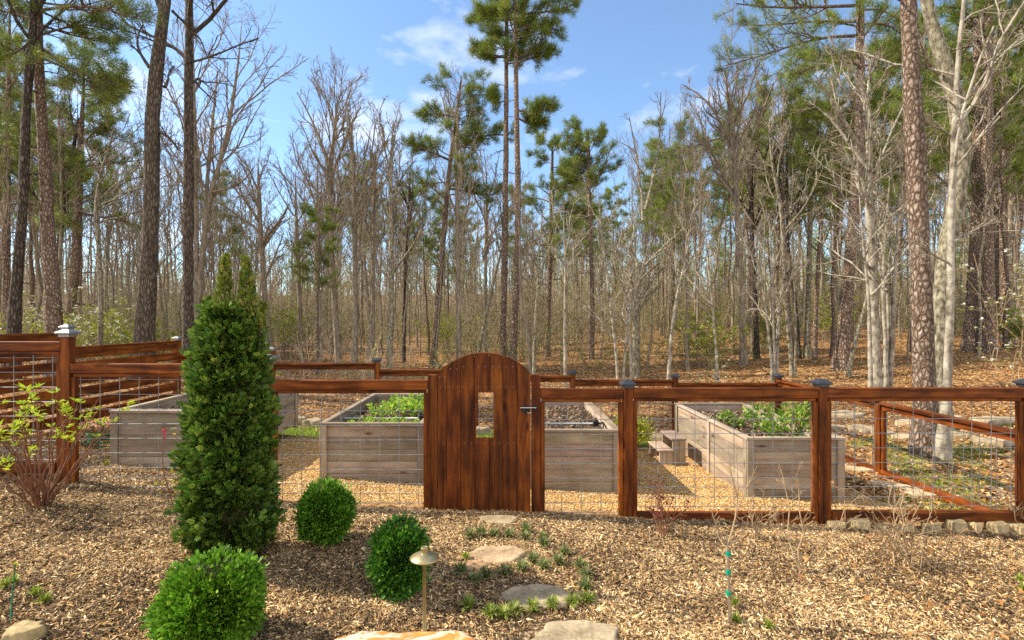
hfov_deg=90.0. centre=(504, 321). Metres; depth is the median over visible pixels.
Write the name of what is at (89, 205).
pine tree
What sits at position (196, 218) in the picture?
grey tree
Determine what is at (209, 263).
slender tree
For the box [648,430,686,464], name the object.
step stool
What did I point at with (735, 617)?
weed
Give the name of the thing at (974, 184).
slender tree
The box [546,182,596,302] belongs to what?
bare tree
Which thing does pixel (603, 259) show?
bare tree
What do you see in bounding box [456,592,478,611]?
grass tuft
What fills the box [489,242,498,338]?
slender tree
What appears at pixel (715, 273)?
bare tree
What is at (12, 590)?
plant stake
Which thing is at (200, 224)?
bare tree
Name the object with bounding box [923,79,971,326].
pine tree
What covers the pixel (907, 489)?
edging stone
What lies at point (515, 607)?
grass tuft
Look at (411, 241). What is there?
pine tree
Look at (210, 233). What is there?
bare tree
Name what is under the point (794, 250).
slender tree
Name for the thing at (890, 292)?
slender tree
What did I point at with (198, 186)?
slender tree
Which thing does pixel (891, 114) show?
pine tree
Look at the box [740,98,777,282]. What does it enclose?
bare tree
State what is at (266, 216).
bare tree
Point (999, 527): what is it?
retaining rock
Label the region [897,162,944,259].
pine tree
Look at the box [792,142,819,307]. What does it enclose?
slender tree
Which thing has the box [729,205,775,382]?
sapling
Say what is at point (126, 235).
bare tree
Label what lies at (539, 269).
slender tree
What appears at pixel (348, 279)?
woods
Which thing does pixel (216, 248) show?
slender tree
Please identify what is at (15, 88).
pine tree
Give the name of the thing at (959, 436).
ledge stone
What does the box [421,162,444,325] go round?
bare tree
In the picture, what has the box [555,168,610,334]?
pine tree
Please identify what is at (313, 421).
garden rock
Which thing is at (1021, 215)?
pine tree
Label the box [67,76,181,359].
young tree
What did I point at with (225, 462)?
arborvitae
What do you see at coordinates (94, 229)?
bare tree
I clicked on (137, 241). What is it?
slender tree
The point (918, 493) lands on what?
edging stone
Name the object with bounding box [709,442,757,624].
staked sapling
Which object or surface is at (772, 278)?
sapling
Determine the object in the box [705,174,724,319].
slender tree
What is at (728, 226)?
slender tree
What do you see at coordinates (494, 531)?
grass tuft
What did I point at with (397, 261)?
bare tree
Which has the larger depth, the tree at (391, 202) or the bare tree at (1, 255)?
the bare tree at (1, 255)
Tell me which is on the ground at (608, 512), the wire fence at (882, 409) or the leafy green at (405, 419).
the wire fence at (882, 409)
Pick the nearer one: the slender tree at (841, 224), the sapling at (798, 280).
the sapling at (798, 280)
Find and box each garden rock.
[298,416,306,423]
[302,417,322,427]
[476,426,490,434]
[649,434,661,440]
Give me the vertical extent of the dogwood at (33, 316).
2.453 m
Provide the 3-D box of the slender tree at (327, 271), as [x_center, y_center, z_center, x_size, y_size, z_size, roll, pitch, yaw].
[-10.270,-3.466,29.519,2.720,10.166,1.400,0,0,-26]
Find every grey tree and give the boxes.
[131,0,269,321]
[789,97,848,358]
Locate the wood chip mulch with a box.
[0,443,1023,639]
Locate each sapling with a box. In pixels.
[89,159,204,316]
[102,227,134,315]
[288,228,341,357]
[460,225,482,338]
[510,247,556,345]
[530,262,547,314]
[561,265,600,347]
[576,171,654,387]
[580,218,656,387]
[600,200,651,378]
[605,264,640,342]
[659,190,724,381]
[681,257,730,321]
[697,218,734,326]
[697,258,729,310]
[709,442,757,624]
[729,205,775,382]
[737,191,795,382]
[762,232,812,373]
[779,254,825,329]
[790,247,814,307]
[801,114,906,372]
[803,133,932,386]
[808,108,941,386]
[812,240,897,321]
[819,128,932,386]
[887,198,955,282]
[1008,221,1021,311]
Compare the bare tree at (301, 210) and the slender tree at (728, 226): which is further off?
the bare tree at (301, 210)
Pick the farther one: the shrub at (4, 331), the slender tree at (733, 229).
the slender tree at (733, 229)
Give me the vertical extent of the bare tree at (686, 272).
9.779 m
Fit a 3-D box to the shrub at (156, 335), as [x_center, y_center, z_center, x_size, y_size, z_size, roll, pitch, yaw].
[-11.861,0.514,16.432,2.307,1.933,2.220,0,0,-40]
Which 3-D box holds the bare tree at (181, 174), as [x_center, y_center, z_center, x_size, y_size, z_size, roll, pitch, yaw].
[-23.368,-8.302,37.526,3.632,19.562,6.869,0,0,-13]
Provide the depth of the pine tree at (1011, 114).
28.56 m
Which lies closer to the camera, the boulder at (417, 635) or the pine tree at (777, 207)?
the boulder at (417, 635)
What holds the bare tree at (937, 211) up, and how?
on the ground at (608, 512)
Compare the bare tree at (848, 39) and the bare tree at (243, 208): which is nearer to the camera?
the bare tree at (848, 39)
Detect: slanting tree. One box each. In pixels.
[5,69,101,253]
[478,170,528,352]
[661,165,734,386]
[846,261,890,376]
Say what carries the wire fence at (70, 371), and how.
on the ground at (608, 512)
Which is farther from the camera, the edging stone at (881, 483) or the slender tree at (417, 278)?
the slender tree at (417, 278)
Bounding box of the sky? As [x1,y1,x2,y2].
[0,0,1023,294]
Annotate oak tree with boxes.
[0,0,76,379]
[93,0,261,362]
[121,0,231,378]
[918,0,976,430]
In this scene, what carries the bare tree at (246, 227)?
on the ground at (608, 512)
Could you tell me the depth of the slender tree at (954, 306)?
23.04 m
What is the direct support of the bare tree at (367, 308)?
on the ground at (608, 512)
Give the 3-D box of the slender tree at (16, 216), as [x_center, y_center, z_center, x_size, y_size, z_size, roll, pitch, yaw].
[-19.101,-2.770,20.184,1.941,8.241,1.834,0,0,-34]
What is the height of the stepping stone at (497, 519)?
0.076 m
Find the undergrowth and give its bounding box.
[0,240,1023,394]
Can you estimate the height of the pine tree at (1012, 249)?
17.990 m
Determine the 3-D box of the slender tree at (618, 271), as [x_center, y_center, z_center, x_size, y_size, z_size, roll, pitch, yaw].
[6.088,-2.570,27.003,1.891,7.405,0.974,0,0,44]
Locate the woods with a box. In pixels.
[11,183,1023,327]
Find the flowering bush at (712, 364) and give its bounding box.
[689,356,734,402]
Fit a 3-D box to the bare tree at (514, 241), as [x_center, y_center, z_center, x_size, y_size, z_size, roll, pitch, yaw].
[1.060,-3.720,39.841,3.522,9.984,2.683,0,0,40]
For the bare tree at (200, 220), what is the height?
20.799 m
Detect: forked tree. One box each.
[160,0,309,319]
[515,198,568,373]
[678,0,786,364]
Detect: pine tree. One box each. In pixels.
[0,0,90,333]
[0,0,168,377]
[0,27,143,324]
[0,48,34,243]
[0,82,93,284]
[0,88,69,332]
[16,110,73,295]
[38,76,124,328]
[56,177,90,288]
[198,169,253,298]
[285,200,343,374]
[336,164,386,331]
[338,150,387,342]
[377,180,429,335]
[399,60,520,368]
[399,167,447,353]
[420,202,470,348]
[459,201,483,298]
[461,0,539,357]
[470,0,582,360]
[497,184,535,285]
[498,125,607,357]
[532,216,555,333]
[554,111,624,359]
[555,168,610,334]
[562,168,601,336]
[570,193,609,299]
[594,181,635,327]
[622,135,692,335]
[637,143,704,328]
[638,176,694,342]
[642,111,707,329]
[678,126,726,305]
[698,115,751,328]
[698,155,733,308]
[706,0,927,370]
[717,74,799,336]
[726,66,829,340]
[726,128,776,271]
[727,187,776,274]
[742,176,799,288]
[749,60,831,361]
[788,84,900,356]
[791,55,855,330]
[817,122,849,280]
[821,107,897,340]
[825,165,900,323]
[844,9,972,351]
[863,130,901,281]
[865,40,949,327]
[879,29,996,222]
[888,1,971,244]
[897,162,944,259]
[898,0,940,457]
[919,0,1023,353]
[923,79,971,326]
[926,0,1023,336]
[928,86,1021,218]
[930,0,1023,352]
[931,2,1023,343]
[962,45,1023,349]
[994,21,1023,306]
[997,51,1023,266]
[998,87,1022,273]
[1009,193,1022,278]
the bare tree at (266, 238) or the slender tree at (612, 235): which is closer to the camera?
the bare tree at (266, 238)
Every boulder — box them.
[1,620,46,639]
[334,630,475,639]
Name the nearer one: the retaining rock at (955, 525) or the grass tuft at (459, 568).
the grass tuft at (459, 568)
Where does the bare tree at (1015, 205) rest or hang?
on the ground at (608, 512)
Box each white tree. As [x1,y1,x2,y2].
[784,21,903,386]
[848,0,1023,461]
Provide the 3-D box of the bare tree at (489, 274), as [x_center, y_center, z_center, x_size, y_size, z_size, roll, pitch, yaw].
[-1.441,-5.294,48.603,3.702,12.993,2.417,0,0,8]
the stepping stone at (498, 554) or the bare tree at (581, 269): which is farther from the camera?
the bare tree at (581, 269)
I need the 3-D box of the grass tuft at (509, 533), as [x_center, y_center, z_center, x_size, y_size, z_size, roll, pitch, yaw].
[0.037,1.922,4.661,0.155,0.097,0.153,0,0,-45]
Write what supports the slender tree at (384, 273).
on the ground at (608, 512)
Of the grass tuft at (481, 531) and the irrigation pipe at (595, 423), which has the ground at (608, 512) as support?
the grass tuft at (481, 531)
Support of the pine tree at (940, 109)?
on the ground at (608, 512)
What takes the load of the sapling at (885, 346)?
on the ground at (608, 512)
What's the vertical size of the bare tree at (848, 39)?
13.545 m
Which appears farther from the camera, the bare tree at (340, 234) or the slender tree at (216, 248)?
the bare tree at (340, 234)
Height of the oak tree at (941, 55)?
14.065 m
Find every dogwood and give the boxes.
[0,292,43,364]
[23,287,135,360]
[67,300,132,358]
[955,249,1023,401]
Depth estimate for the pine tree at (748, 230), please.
53.92 m
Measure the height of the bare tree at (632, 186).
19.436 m
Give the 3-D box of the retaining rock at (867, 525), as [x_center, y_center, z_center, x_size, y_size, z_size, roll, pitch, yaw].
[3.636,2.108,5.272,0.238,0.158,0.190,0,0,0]
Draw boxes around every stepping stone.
[459,560,487,570]
[469,545,526,563]
[479,514,516,524]
[497,584,571,610]
[531,620,619,639]
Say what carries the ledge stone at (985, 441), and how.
on the ground at (608, 512)
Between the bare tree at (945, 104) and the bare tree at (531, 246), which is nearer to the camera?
the bare tree at (945, 104)
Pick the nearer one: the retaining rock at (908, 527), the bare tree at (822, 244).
the retaining rock at (908, 527)
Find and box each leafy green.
[347,415,375,421]
[366,402,385,419]
[367,415,396,421]
[376,393,405,408]
[384,398,404,411]
[385,398,413,416]
[393,416,419,421]
[400,393,419,406]
[404,397,423,410]
[405,400,423,416]
[410,393,423,403]
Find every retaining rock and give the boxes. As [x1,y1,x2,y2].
[826,520,846,528]
[846,518,870,529]
[871,522,889,531]
[895,522,912,531]
[921,522,941,531]
[942,519,967,532]
[966,522,982,533]
[983,521,1009,534]
[1006,522,1023,534]
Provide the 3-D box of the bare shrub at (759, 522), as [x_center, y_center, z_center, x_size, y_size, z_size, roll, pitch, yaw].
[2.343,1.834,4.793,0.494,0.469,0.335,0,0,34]
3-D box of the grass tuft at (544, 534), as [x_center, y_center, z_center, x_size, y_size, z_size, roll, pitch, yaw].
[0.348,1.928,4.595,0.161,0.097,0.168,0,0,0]
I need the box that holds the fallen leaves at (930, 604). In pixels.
[741,525,1023,639]
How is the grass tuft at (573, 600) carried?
on the ground at (608, 512)
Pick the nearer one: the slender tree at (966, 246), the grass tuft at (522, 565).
the grass tuft at (522, 565)
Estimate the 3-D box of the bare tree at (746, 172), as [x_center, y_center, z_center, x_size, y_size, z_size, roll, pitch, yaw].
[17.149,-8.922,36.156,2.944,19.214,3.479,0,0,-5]
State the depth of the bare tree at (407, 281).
21.40 m
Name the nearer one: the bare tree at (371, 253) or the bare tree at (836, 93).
the bare tree at (836, 93)
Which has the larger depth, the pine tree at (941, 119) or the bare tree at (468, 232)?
the bare tree at (468, 232)
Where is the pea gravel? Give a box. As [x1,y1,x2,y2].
[278,433,919,523]
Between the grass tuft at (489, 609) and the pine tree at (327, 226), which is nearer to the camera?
the grass tuft at (489, 609)
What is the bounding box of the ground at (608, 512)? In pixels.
[0,290,1023,639]
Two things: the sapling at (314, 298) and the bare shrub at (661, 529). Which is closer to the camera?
the bare shrub at (661, 529)
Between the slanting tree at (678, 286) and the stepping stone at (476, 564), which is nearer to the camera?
the stepping stone at (476, 564)
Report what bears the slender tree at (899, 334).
on the ground at (608, 512)
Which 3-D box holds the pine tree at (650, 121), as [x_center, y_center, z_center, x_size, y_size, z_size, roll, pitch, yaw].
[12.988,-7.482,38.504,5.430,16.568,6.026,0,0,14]
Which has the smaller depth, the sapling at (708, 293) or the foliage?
the sapling at (708, 293)
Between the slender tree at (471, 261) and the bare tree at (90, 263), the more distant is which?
the bare tree at (90, 263)
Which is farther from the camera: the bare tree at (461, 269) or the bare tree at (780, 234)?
the bare tree at (780, 234)
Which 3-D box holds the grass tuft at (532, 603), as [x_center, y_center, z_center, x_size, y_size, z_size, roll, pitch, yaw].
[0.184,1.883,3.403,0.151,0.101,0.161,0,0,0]
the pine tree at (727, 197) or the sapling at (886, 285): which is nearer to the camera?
the sapling at (886, 285)
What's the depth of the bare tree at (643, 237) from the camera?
30.06 m
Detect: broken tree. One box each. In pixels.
[607,91,692,378]
[806,213,823,359]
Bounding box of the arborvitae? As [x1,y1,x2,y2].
[161,252,286,557]
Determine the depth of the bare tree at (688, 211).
19.30 m
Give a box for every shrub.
[0,309,42,336]
[0,382,134,507]
[29,303,130,360]
[63,297,161,358]
[89,307,178,357]
[137,542,269,639]
[268,298,311,359]
[291,474,360,547]
[362,510,436,604]
[414,309,462,351]
[612,412,656,447]
[644,475,690,536]
[674,308,747,369]
[725,495,785,542]
[731,304,812,352]
[750,460,871,571]
[798,282,860,342]
[830,475,978,569]
[993,487,1023,523]
[996,306,1023,349]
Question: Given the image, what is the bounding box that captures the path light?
[410,546,438,630]
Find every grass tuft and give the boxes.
[453,560,470,574]
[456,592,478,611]
[462,527,475,537]
[469,569,482,584]
[473,524,488,536]
[478,565,498,579]
[481,601,499,619]
[487,526,501,536]
[492,602,513,619]
[497,562,514,575]
[499,527,514,538]
[506,598,523,617]
[513,558,530,572]
[518,530,530,540]
[519,520,533,531]
[523,595,541,613]
[526,550,540,562]
[534,535,548,546]
[535,556,551,569]
[536,531,550,539]
[542,594,561,610]
[550,552,566,566]
[558,543,572,555]
[562,591,583,608]
[572,556,589,570]
[577,566,596,577]
[577,575,593,590]
[577,589,597,604]
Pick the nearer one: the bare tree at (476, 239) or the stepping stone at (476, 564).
the stepping stone at (476, 564)
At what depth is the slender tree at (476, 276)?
24.81 m
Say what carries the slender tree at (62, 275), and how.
on the ground at (608, 512)
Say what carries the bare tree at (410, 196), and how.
on the ground at (608, 512)
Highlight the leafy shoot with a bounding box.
[154,431,181,520]
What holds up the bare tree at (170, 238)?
on the ground at (608, 512)
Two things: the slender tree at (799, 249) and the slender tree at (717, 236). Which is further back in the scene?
the slender tree at (717, 236)
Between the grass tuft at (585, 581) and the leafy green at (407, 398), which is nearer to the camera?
the grass tuft at (585, 581)
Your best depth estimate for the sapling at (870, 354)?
12.18 m
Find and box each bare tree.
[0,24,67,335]
[0,37,69,332]
[0,45,33,333]
[0,62,62,239]
[0,90,33,309]
[0,93,34,254]
[7,49,119,274]
[34,103,89,297]
[66,152,104,313]
[83,110,143,319]
[83,112,111,320]
[83,123,130,338]
[92,107,134,305]
[101,120,164,272]
[104,139,159,296]
[104,160,132,301]
[110,142,138,294]
[111,107,137,309]
[112,140,160,315]
[122,88,228,352]
[131,179,181,295]
[133,63,179,238]
[133,161,177,253]
[159,100,182,316]
[159,146,199,304]
[159,151,182,299]
[159,176,256,299]
[160,127,208,251]
[160,143,213,291]
[161,83,222,295]
[167,139,222,295]
[172,136,301,275]
[182,125,245,295]
[198,117,294,346]
[198,158,223,295]
[199,141,221,299]
[199,146,227,294]
[203,138,235,295]
[204,147,273,305]
[207,166,250,289]
[209,159,279,285]
[222,144,288,293]
[222,167,282,299]
[226,156,259,273]
[231,190,247,274]
[243,180,290,311]
[255,157,314,313]
[263,137,347,360]
[271,48,385,362]
[275,144,345,269]
[282,116,335,329]
[283,138,348,349]
[285,184,342,289]
[288,133,363,337]
[288,160,316,263]
[300,172,326,362]
[301,148,325,243]
[310,156,396,375]
[311,128,342,303]
[312,150,360,301]
[314,149,350,313]
[326,76,393,371]
[333,145,404,325]
[336,162,430,353]
[336,178,387,327]
[344,160,368,299]
[357,100,404,362]
[359,192,425,362]
[366,213,378,305]
[369,127,437,361]
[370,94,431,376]
[376,179,401,279]
[378,147,405,261]
[379,157,408,264]
[385,159,404,340]
[394,167,431,345]
[400,189,416,321]
[402,146,465,368]
[402,160,437,346]
[404,175,511,298]
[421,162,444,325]
[427,59,488,357]
[427,136,461,328]
[430,173,453,250]
[431,149,481,334]
[438,125,502,359]
[439,153,496,314]
[452,160,495,315]
[464,147,512,351]
[477,200,499,308]
[489,181,513,342]
[494,160,537,354]
[498,176,558,353]
[500,164,552,374]
[509,213,527,276]
[510,176,534,315]
[521,197,568,317]
[543,197,566,323]
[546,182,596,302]
[553,148,628,336]
[564,173,596,343]
[577,195,609,305]
[583,177,604,306]
[589,186,615,358]
[597,170,633,321]
[603,118,652,281]
[614,80,715,370]
[623,115,677,332]
[623,164,643,264]
[632,177,663,366]
[633,116,706,330]
[634,144,662,333]
[642,170,661,290]
[644,117,678,320]
[655,154,686,338]
[667,119,734,357]
[671,87,740,344]
[672,96,718,338]
[674,118,706,312]
[697,105,782,319]
[710,66,789,358]
[712,47,785,354]
[712,55,789,340]
[731,52,766,324]
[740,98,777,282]
[742,88,829,377]
[743,113,777,303]
[744,97,816,358]
[755,203,781,318]
[765,3,828,344]
[766,100,818,324]
[775,32,854,327]
[775,73,821,335]
[779,77,863,313]
[811,39,853,304]
[838,16,897,266]
[853,11,897,222]
[866,71,897,319]
[878,20,937,329]
[879,0,999,280]
[881,78,943,209]
[889,145,906,277]
[923,0,1023,216]
[928,103,967,232]
[929,154,947,233]
[929,173,947,253]
[941,179,967,296]
[971,14,1023,342]
[996,32,1023,314]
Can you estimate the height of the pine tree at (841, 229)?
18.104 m
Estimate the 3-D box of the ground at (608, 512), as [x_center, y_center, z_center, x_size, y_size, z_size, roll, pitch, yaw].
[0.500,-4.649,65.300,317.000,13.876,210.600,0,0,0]
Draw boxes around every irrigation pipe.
[344,412,423,419]
[530,418,606,428]
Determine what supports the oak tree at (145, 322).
on the ground at (608, 512)
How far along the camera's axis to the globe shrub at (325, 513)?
4.20 m
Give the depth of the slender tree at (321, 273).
17.89 m
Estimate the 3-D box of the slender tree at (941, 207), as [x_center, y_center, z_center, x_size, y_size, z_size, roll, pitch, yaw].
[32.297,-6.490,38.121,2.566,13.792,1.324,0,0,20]
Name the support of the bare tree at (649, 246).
on the ground at (608, 512)
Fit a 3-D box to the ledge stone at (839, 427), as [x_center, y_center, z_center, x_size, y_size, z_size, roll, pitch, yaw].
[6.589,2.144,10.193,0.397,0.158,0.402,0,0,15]
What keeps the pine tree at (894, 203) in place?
on the ground at (608, 512)
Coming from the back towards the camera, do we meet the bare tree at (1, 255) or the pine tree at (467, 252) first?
the pine tree at (467, 252)
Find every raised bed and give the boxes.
[109,393,297,466]
[318,393,423,483]
[530,398,617,490]
[674,403,845,501]
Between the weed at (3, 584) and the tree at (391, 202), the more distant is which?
the tree at (391, 202)
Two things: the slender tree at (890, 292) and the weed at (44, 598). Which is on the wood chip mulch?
the weed at (44, 598)
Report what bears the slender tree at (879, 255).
on the ground at (608, 512)
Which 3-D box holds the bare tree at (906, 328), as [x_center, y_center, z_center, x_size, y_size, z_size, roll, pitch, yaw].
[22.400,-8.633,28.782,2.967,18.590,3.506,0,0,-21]
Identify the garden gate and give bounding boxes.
[437,352,535,512]
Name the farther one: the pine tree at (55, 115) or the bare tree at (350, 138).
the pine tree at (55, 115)
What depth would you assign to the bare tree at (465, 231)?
22.57 m
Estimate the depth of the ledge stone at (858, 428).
9.71 m
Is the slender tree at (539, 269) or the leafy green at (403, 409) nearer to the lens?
the leafy green at (403, 409)
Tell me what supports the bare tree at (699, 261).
on the ground at (608, 512)
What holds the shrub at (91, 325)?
on the ground at (608, 512)
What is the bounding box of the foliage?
[11,195,1023,303]
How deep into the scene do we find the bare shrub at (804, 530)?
4.13 m
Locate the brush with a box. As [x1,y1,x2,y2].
[24,275,1023,329]
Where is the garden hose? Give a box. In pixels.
[83,430,109,447]
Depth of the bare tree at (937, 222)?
57.27 m
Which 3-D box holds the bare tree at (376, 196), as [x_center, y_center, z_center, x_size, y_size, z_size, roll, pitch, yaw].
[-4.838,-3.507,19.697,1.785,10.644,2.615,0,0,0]
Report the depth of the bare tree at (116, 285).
46.15 m
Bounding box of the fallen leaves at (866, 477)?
[0,331,1023,508]
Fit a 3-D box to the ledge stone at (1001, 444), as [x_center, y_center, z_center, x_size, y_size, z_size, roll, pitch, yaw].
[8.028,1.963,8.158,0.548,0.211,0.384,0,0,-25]
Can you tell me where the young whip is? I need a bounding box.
[162,427,173,507]
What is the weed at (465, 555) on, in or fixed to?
on the wood chip mulch
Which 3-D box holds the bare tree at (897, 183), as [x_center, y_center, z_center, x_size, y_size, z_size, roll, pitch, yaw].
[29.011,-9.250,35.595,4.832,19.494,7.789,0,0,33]
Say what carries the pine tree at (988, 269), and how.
on the ground at (608, 512)
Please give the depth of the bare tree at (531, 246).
30.16 m
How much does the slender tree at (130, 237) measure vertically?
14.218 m
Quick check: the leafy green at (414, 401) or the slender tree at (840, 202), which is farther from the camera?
the slender tree at (840, 202)
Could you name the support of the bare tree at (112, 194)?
on the ground at (608, 512)
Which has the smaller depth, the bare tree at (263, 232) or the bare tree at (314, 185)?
the bare tree at (263, 232)
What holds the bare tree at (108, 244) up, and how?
on the ground at (608, 512)
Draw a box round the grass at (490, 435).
[283,423,1013,508]
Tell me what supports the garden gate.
attached to the wire fence at (70, 371)
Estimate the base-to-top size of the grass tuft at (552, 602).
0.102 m
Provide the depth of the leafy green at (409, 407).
7.28 m
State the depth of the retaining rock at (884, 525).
5.23 m
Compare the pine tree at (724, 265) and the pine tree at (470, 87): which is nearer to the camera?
the pine tree at (470, 87)
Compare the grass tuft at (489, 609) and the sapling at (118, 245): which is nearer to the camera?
the grass tuft at (489, 609)
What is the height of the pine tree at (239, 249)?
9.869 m
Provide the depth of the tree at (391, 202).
16.98 m
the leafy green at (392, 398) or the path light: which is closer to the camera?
the path light
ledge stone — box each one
[831,410,865,417]
[831,424,846,430]
[848,424,873,432]
[871,429,895,435]
[891,434,908,439]
[895,419,910,426]
[951,431,970,438]
[969,416,1014,425]
[972,436,995,446]
[992,437,1014,447]
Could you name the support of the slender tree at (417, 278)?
on the ground at (608, 512)
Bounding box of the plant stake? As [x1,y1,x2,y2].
[9,561,18,621]
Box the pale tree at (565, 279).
[533,182,592,385]
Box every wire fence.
[0,329,437,509]
[171,336,783,430]
[531,374,1023,524]
[776,380,1014,508]
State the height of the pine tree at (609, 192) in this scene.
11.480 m
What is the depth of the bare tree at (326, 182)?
37.43 m
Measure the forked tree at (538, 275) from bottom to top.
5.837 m
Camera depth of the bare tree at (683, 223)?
45.27 m
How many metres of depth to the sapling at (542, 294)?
26.82 m
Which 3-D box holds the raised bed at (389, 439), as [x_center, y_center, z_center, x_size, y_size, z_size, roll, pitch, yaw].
[-1.611,1.641,7.465,1.291,0.817,2.554,0,0,0]
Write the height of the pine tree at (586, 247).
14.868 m
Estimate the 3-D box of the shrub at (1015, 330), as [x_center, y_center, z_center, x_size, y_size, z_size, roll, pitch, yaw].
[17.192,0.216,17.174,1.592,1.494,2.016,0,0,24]
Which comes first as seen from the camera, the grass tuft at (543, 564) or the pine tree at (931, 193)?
the grass tuft at (543, 564)
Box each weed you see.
[0,577,12,589]
[6,572,21,584]
[27,583,45,597]
[35,592,52,603]
[462,551,470,559]
[727,611,744,623]
[731,594,739,607]
[762,617,774,629]
[1012,572,1023,580]
[1017,580,1023,590]
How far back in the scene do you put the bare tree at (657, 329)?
35.63 m
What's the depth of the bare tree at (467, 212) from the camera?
55.97 m
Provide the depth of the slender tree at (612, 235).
44.76 m
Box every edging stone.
[845,465,873,472]
[867,480,910,489]
[897,487,924,493]
[908,490,936,498]
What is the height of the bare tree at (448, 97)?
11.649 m
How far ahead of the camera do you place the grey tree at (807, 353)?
17.91 m
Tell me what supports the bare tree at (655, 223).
on the ground at (608, 512)
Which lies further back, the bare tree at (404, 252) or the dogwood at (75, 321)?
the bare tree at (404, 252)
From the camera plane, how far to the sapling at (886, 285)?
12.64 m
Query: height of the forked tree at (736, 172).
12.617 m
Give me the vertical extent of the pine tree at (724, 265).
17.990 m
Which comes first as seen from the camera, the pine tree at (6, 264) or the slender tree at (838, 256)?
the pine tree at (6, 264)
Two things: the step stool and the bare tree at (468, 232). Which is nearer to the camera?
the step stool
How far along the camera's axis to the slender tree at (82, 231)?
24.86 m
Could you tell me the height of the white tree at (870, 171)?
9.088 m
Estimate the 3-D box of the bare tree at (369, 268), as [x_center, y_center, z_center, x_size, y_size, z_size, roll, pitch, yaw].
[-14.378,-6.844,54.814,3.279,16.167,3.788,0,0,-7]
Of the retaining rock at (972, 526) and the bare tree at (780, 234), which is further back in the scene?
the bare tree at (780, 234)
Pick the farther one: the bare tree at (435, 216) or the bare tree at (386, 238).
the bare tree at (435, 216)
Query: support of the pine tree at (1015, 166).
on the ground at (608, 512)
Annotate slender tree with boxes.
[0,152,40,255]
[3,140,57,258]
[11,228,29,288]
[26,217,81,267]
[28,228,63,306]
[56,202,92,273]
[56,228,91,294]
[63,208,92,298]
[64,196,103,261]
[66,229,71,262]
[68,108,134,341]
[82,133,137,310]
[84,124,126,329]
[85,170,113,302]
[89,125,120,312]
[93,167,115,310]
[114,155,163,297]
[114,162,160,270]
[114,198,139,277]
[120,186,168,288]
[121,171,140,355]
[126,169,142,245]
[141,169,182,352]
[162,135,214,336]
[174,138,215,232]
[205,235,217,294]
[207,193,231,288]
[213,224,240,298]
[270,224,294,355]
[272,223,287,362]
[302,174,347,345]
[303,185,340,362]
[320,184,351,358]
[322,219,352,339]
[326,188,349,348]
[330,184,350,346]
[342,206,370,355]
[348,218,379,288]
[365,231,382,336]
[367,226,384,368]
[377,194,401,343]
[378,200,407,336]
[399,204,430,356]
[409,211,427,347]
[450,205,482,340]
[454,195,482,347]
[463,204,482,336]
[470,226,483,352]
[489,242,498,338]
[507,221,524,301]
[508,207,513,303]
[508,220,525,318]
[518,249,524,357]
[522,241,539,338]
[538,247,546,329]
[560,230,570,355]
[570,221,584,338]
[583,191,603,316]
[587,212,606,333]
[602,194,626,300]
[602,206,632,328]
[623,207,641,268]
[657,155,672,305]
[663,209,685,347]
[672,133,702,330]
[693,172,708,321]
[699,205,736,327]
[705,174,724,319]
[713,171,740,328]
[714,127,756,322]
[742,88,778,346]
[748,209,763,269]
[752,125,771,320]
[757,130,814,372]
[768,185,780,290]
[780,207,805,309]
[783,75,826,315]
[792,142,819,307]
[817,199,842,299]
[818,183,844,262]
[818,225,831,260]
[821,85,890,310]
[823,130,847,298]
[825,114,847,274]
[834,64,901,343]
[853,72,882,334]
[873,84,891,324]
[881,129,905,337]
[887,126,909,359]
[888,194,907,297]
[927,151,946,283]
[928,109,947,285]
[929,176,947,243]
[930,171,969,330]
[939,80,969,335]
[951,25,1023,356]
[963,211,967,311]
[968,58,1023,203]
[993,148,1014,227]
[1013,201,1023,323]
[1018,183,1023,284]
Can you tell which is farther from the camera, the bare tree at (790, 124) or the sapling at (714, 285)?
the sapling at (714, 285)
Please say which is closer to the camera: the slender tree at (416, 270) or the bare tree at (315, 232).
the slender tree at (416, 270)
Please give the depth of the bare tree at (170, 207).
29.27 m
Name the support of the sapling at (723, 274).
on the ground at (608, 512)
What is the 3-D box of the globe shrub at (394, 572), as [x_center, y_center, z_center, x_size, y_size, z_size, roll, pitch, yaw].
[-0.727,1.635,3.593,0.522,0.587,0.516,0,0,-28]
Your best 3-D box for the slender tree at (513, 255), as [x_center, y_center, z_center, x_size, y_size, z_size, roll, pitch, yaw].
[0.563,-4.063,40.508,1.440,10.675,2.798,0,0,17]
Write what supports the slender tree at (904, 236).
on the ground at (608, 512)
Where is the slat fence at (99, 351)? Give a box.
[0,324,178,439]
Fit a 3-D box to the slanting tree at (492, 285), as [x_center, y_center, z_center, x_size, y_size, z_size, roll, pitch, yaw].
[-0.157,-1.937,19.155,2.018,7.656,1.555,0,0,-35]
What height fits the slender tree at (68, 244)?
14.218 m
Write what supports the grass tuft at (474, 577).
on the ground at (608, 512)
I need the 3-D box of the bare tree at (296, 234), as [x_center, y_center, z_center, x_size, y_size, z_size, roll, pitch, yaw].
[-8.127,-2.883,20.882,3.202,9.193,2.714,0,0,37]
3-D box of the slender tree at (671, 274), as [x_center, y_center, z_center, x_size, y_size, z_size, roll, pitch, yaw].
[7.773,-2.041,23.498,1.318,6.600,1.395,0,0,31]
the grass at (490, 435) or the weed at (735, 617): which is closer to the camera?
the weed at (735, 617)
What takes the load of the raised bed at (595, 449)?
on the ground at (608, 512)
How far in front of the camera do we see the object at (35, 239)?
18.85 m

